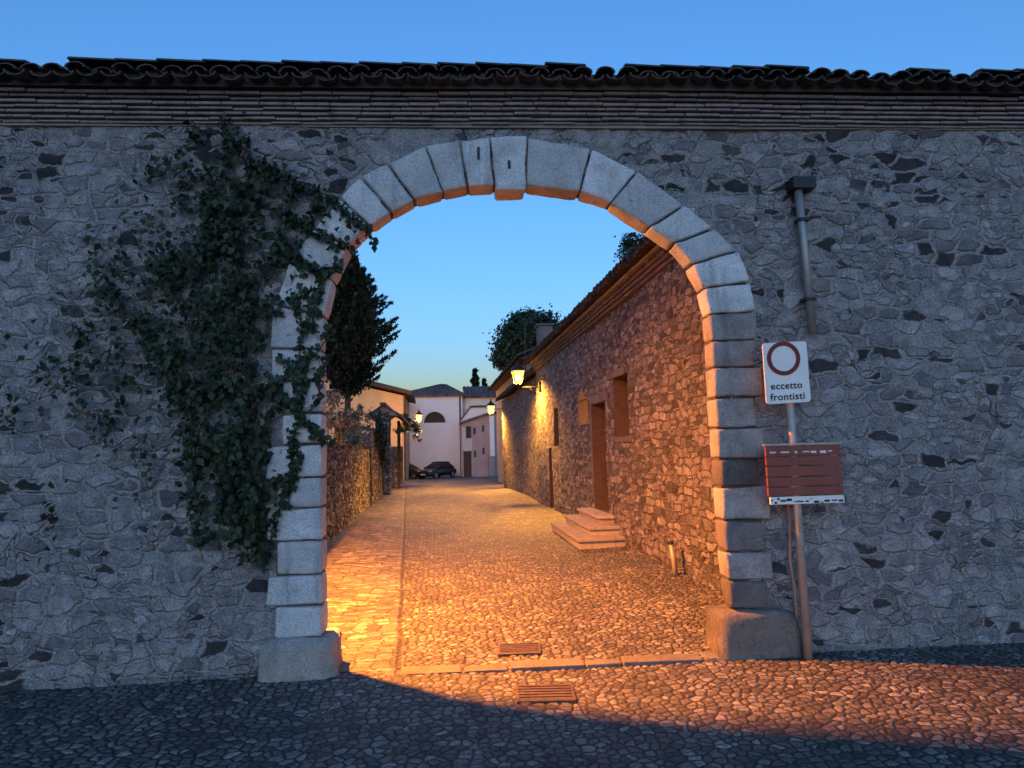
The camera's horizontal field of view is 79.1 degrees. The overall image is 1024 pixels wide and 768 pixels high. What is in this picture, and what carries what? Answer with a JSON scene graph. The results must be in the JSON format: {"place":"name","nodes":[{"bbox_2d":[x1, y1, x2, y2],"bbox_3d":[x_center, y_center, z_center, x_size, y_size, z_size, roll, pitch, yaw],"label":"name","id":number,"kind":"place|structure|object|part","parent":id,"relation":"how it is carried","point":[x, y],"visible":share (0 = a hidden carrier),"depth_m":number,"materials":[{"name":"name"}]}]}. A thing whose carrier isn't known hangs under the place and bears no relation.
{"place":"outdoors","nodes":[
{"label":"outdoors","id":0,"kind":"place"},
{"bbox_2d":[413,410,422,422],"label":"wall lantern","id":1,"kind":"object","parent":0,"point":[418,413],"depth_m":43.46,"materials":[{"name":"paint"}]},
{"bbox_2d":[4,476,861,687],"bbox_3d":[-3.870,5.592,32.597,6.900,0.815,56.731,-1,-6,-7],"label":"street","id":2,"kind":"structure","parent":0,"point":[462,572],"depth_m":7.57,"materials":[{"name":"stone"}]},
{"bbox_2d":[409,463,424,478],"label":"parked car","id":3,"kind":"object","parent":2,"relation":"on","point":[413,469],"visible":0.18,"depth_m":55.24,"materials":[{"name":"black paint"}]},
{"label":"window","id":4,"kind":"part","parent":3,"relation":"part of","materials":[{"name":"black glass"}]},
{"bbox_2d":[417,461,455,478],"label":"parked car","id":5,"kind":"object","parent":2,"relation":"on","point":[437,469],"visible":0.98,"depth_m":55.26,"materials":[{"name":"paint"}]},
{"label":"window","id":6,"kind":"part","parent":5,"relation":"part of","materials":[{"name":"black glass"}]},
{"bbox_2d":[460,405,495,475],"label":"white lean to","id":7,"kind":"object","parent":2,"relation":"on","point":[472,411],"visible":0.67,"depth_m":59.65,"materials":[{"name":"paint"}]},
{"bbox_2d":[498,642,540,656],"bbox_3d":[0.067,2.288,5.325,0.377,0.040,0.292,-1,-6,-2],"label":"drain grate","id":8,"kind":"object","parent":2,"relation":"on","point":[518,649],"visible":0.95,"depth_m":5.31,"materials":[{"name":"metal"}]},
{"bbox_2d":[362,651,724,674],"bbox_3d":[0.329,2.270,4.915,3.270,0.134,0.204,-1,-6,-4],"label":"threshold","id":9,"kind":"object","parent":2,"relation":"on","point":[558,664],"visible":0.44,"depth_m":4.89,"materials":[{"name":"stone"}]},
{"bbox_2d":[550,507,625,549],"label":"stone steps","id":10,"kind":"structure","parent":2,"relation":"on","point":[589,528],"depth_m":11.08,"materials":[{"name":"grey stone"}]},
{"bbox_2d":[667,541,678,575],"bbox_3d":[2.106,2.297,8.093,0.130,0.477,0.084,-6,-8,38],"label":"iron post","id":11,"kind":"object","parent":2,"relation":"on","point":[673,559],"visible":0.87,"depth_m":8.06,"materials":[{"name":"metal"}]},
{"bbox_2d":[479,476,497,480],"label":"square paving","id":12,"kind":"structure","parent":0,"point":[492,478],"depth_m":50.28,"materials":[{"name":"stone"}]},
{"bbox_2d":[462,386,496,414],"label":"white wing","id":13,"kind":"structure","parent":12,"relation":"on","point":[478,396],"depth_m":61.80,"materials":[{"name":"white paint"}]},
{"bbox_2d":[0,643,1023,767],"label":"forecourt","id":14,"kind":"structure","parent":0,"point":[957,706],"depth_m":3.95,"materials":[{"name":"grey stone"}]},
{"bbox_2d":[514,684,575,703],"bbox_3d":[0.227,2.187,4.355,0.424,0.040,0.300,-2,-6,1],"label":"drain grate","id":15,"kind":"object","parent":14,"relation":"on","point":[557,693],"visible":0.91,"depth_m":4.34,"materials":[{"name":"metal"}]},
{"bbox_2d":[785,403,812,659],"bbox_3d":[2.303,0.943,5.011,0.100,2.550,0.085,-1,-6,-3],"label":"sign post","id":16,"kind":"object","parent":14,"relation":"on","point":[801,561],"visible":0.47,"depth_m":4.94,"materials":[{"name":"grey metal"}]},
{"bbox_2d":[762,341,810,403],"bbox_3d":[2.241,-0.094,5.064,0.372,0.512,0.016,-1,-6,-3],"label":"traffic sign","id":17,"kind":"object","parent":16,"relation":"attached to","point":[786,372],"visible":1,"depth_m":5.06,"materials":[{"name":"white metal"}]},
{"bbox_2d":[763,442,844,504],"bbox_3d":[2.351,0.717,4.988,0.642,0.482,0.033,-1,-6,-3],"label":"direction board","id":18,"kind":"object","parent":16,"relation":"attached to","point":[822,492],"visible":1,"depth_m":4.98,"materials":[{"name":"brown metal"}]},
{"bbox_2d":[0,0,1023,391],"label":"sky","id":19,"kind":"structure","parent":0,"point":[451,270],"materials":[{"name":"blue"}]},
{"bbox_2d":[523,236,721,590],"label":"stone house","id":20,"kind":"structure","parent":0,"point":[614,359],"depth_m":9.78,"materials":[{"name":"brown stone"}]},
{"bbox_2d":[510,360,541,395],"bbox_3d":[0.411,-0.169,18.920,0.925,1.137,0.470,-1,-6,-7],"label":"wall lantern","id":21,"kind":"object","parent":20,"relation":"attached to","point":[517,367],"depth_m":18.83,"materials":[{"name":"paint"}]},
{"bbox_2d":[534,323,553,344],"bbox_3d":[1.034,-1.230,19.517,0.540,1.260,0.600,-1,-6,-7],"label":"chimney","id":22,"kind":"object","parent":20,"relation":"on","point":[543,330],"visible":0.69,"depth_m":19.31,"materials":[{"name":"paint"}]},
{"bbox_2d":[549,448,553,507],"bbox_3d":[1.256,2.623,17.279,0.300,1.740,0.610,-1,-6,-7],"label":"low doorway","id":23,"kind":"structure","parent":20,"relation":"in","point":[550,449],"depth_m":17.53,"materials":[{"name":"brown wood"}]},
{"bbox_2d":[554,407,558,445],"bbox_3d":[1.339,1.137,16.461,0.300,1.060,0.660,-1,-6,-7],"label":"slit window","id":24,"kind":"structure","parent":20,"relation":"in","point":[556,415],"depth_m":16.74,"materials":[{"name":"brown wood"}]},
{"bbox_2d":[591,400,614,512],"bbox_3d":[1.906,1.422,12.219,0.360,2.160,1.110,-1,-6,-7],"label":"doorway","id":25,"kind":"structure","parent":20,"relation":"in","point":[598,418],"depth_m":12.73,"materials":[{"name":"brown wood"}]},
{"bbox_3d":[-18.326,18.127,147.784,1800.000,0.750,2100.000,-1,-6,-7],"label":"ground","id":26,"kind":"structure","parent":0,"visible":0},
{"bbox_2d":[325,389,367,454],"bbox_3d":[-4.276,1.762,15.423,1.182,3.366,2.681,-1,-6,-7],"label":"olive shrub","id":27,"kind":"object","parent":26,"relation":"on","point":[342,421],"visible":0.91,"depth_m":14.86,"materials":[{"name":"green plant"}]},
{"bbox_2d":[325,441,369,541],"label":"garden wall","id":28,"kind":"structure","parent":26,"relation":"on","point":[347,476],"depth_m":14.08,"materials":[{"name":"grey stone"}]},
{"bbox_2d":[337,428,382,505],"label":"terrace wall","id":29,"kind":"structure","parent":26,"relation":"on","point":[375,472],"depth_m":20.28,"materials":[{"name":"grey stone"}]},
{"bbox_2d":[339,403,385,442],"bbox_3d":[-5.090,1.563,21.242,1.393,1.929,2.184,-1,-6,-7],"label":"laurel shrub","id":30,"kind":"object","parent":29,"relation":"on","point":[372,416],"visible":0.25,"depth_m":21.90,"materials":[{"name":"green plant"}]},
{"bbox_2d":[374,403,387,489],"bbox_3d":[-4.701,2.329,22.256,0.240,3.080,4.478,-1,-6,-7],"label":"ivy patch","id":31,"kind":"object","parent":29,"relation":"attached to","point":[380,428],"visible":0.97,"depth_m":22.02,"materials":[{"name":"green plant"}]},
{"bbox_2d":[324,250,401,411],"bbox_3d":[-6.311,-0.526,23.559,4.137,10.086,4.098,-1,-6,-7],"label":"conifer tree","id":32,"kind":"object","parent":26,"relation":"on","point":[356,338],"visible":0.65,"depth_m":23.09,"materials":[{"name":"green plant"}]},
{"bbox_2d":[324,381,415,480],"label":"yellow house","id":33,"kind":"structure","parent":26,"relation":"on","point":[397,399],"depth_m":49.15,"materials":[{"name":"paint"}]},
{"bbox_2d":[368,402,409,494],"bbox_3d":[-5.815,3.426,30.249,1.417,4.294,10.150,-1,-6,-7],"label":"gate canopy","id":34,"kind":"object","parent":26,"relation":"on","point":[393,474],"visible":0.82,"depth_m":26.03,"materials":[{"name":"brown wood"}]},
{"bbox_2d":[393,412,421,441],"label":"hanging creeper","id":35,"kind":"object","parent":34,"relation":"hanging from","point":[415,426],"visible":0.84,"depth_m":41.87,"materials":[{"name":"green plant"}]},
{"bbox_2d":[408,384,465,476],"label":"white church","id":36,"kind":"structure","parent":26,"relation":"on","point":[438,407],"depth_m":59.47,"materials":[{"name":"paint"}]},
{"bbox_2d":[424,412,444,422],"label":"lunette window","id":37,"kind":"structure","parent":36,"relation":"in","point":[433,417],"depth_m":59.83,"materials":[{"name":"black glass"}]},
{"bbox_2d":[469,367,479,386],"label":"cypress tree","id":38,"kind":"object","parent":26,"relation":"on","point":[474,380],"visible":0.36,"depth_m":85.31,"materials":[{"name":"green plant"}]},
{"bbox_2d":[459,411,497,476],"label":"pink house","id":39,"kind":"structure","parent":26,"relation":"on","point":[479,448],"depth_m":57.67,"materials":[{"name":"paint"}]},
{"bbox_2d":[463,451,471,476],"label":"door","id":40,"kind":"structure","parent":39,"relation":"in","point":[467,455],"depth_m":57.31,"materials":[{"name":"brown wood"}]},
{"bbox_2d":[465,426,471,438],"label":"window","id":41,"kind":"structure","parent":39,"relation":"in","point":[468,429],"depth_m":57.64,"materials":[{"name":"black glass"}]},
{"bbox_2d":[482,377,487,385],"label":"cypress tree","id":42,"kind":"object","parent":26,"relation":"on","point":[484,380],"visible":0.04,"depth_m":86.44,"materials":[{"name":"green plant"}]},
{"bbox_2d":[0,56,1023,690],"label":"arched gateway","id":43,"kind":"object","parent":26,"relation":"on","point":[914,226],"visible":0.96,"depth_m":5.19,"materials":[{"name":"stone"}]},
{"bbox_2d":[0,107,378,572],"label":"climbing vine","id":44,"kind":"object","parent":43,"relation":"attached to","point":[226,218],"visible":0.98,"depth_m":4.95,"materials":[{"name":"green plant"}]},
{"bbox_2d":[175,390,285,574],"bbox_3d":[-2.176,0.759,4.789,0.856,1.446,0.278,-1,-6,-7],"label":"ivy bush","id":45,"kind":"object","parent":43,"relation":"attached to","point":[231,489],"visible":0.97,"depth_m":4.77,"materials":[{"name":"green plant"}]},
{"bbox_2d":[786,504,797,613],"bbox_3d":[2.280,1.564,5.037,0.052,1.221,0.030,-1,-6,-7],"label":"cable conduit","id":46,"kind":"object","parent":43,"relation":"attached to","point":[790,558],"visible":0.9,"depth_m":5.04,"materials":[{"name":"grey metal"}]},
{"bbox_2d":[786,176,816,332],"bbox_3d":[2.531,-1.112,5.326,0.200,1.351,0.120,-1,-6,-3],"label":"drain pipe","id":47,"kind":"object","parent":43,"relation":"attached to","point":[798,186],"visible":1,"depth_m":5.32,"materials":[{"name":"metal"}]},
{"bbox_2d":[487,347,539,501],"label":"house","id":48,"kind":"structure","parent":26,"relation":"on","point":[517,444],"depth_m":24.80,"materials":[{"name":"stone"}]},
{"bbox_2d":[486,399,502,415],"bbox_3d":[-0.836,1.110,29.753,0.814,0.810,0.512,-1,-6,-7],"label":"wall lantern","id":49,"kind":"object","parent":48,"relation":"attached to","point":[490,403],"depth_m":29.64,"materials":[{"name":"paint"}]},
{"bbox_2d":[524,318,525,371],"bbox_3d":[0.509,-1.299,24.527,0.420,2.669,0.043,-1,-6,-7],"label":"antenna","id":50,"kind":"object","parent":48,"relation":"attached to","point":[525,341],"visible":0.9,"depth_m":24.56,"materials":[{"name":"paint"}]},
{"bbox_2d":[483,303,565,372],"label":"broadleaf tree","id":51,"kind":"object","parent":26,"relation":"on","point":[511,341],"visible":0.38,"depth_m":54.56,"materials":[{"name":"green plant"}]},
{"bbox_2d":[613,232,643,261],"bbox_3d":[7.030,-1.569,31.383,3.423,13.096,2.240,-1,-6,-7],"label":"young tree","id":52,"kind":"object","parent":26,"relation":"on","point":[629,244],"visible":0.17,"depth_m":31.84,"materials":[{"name":"green plant"}]}
]}

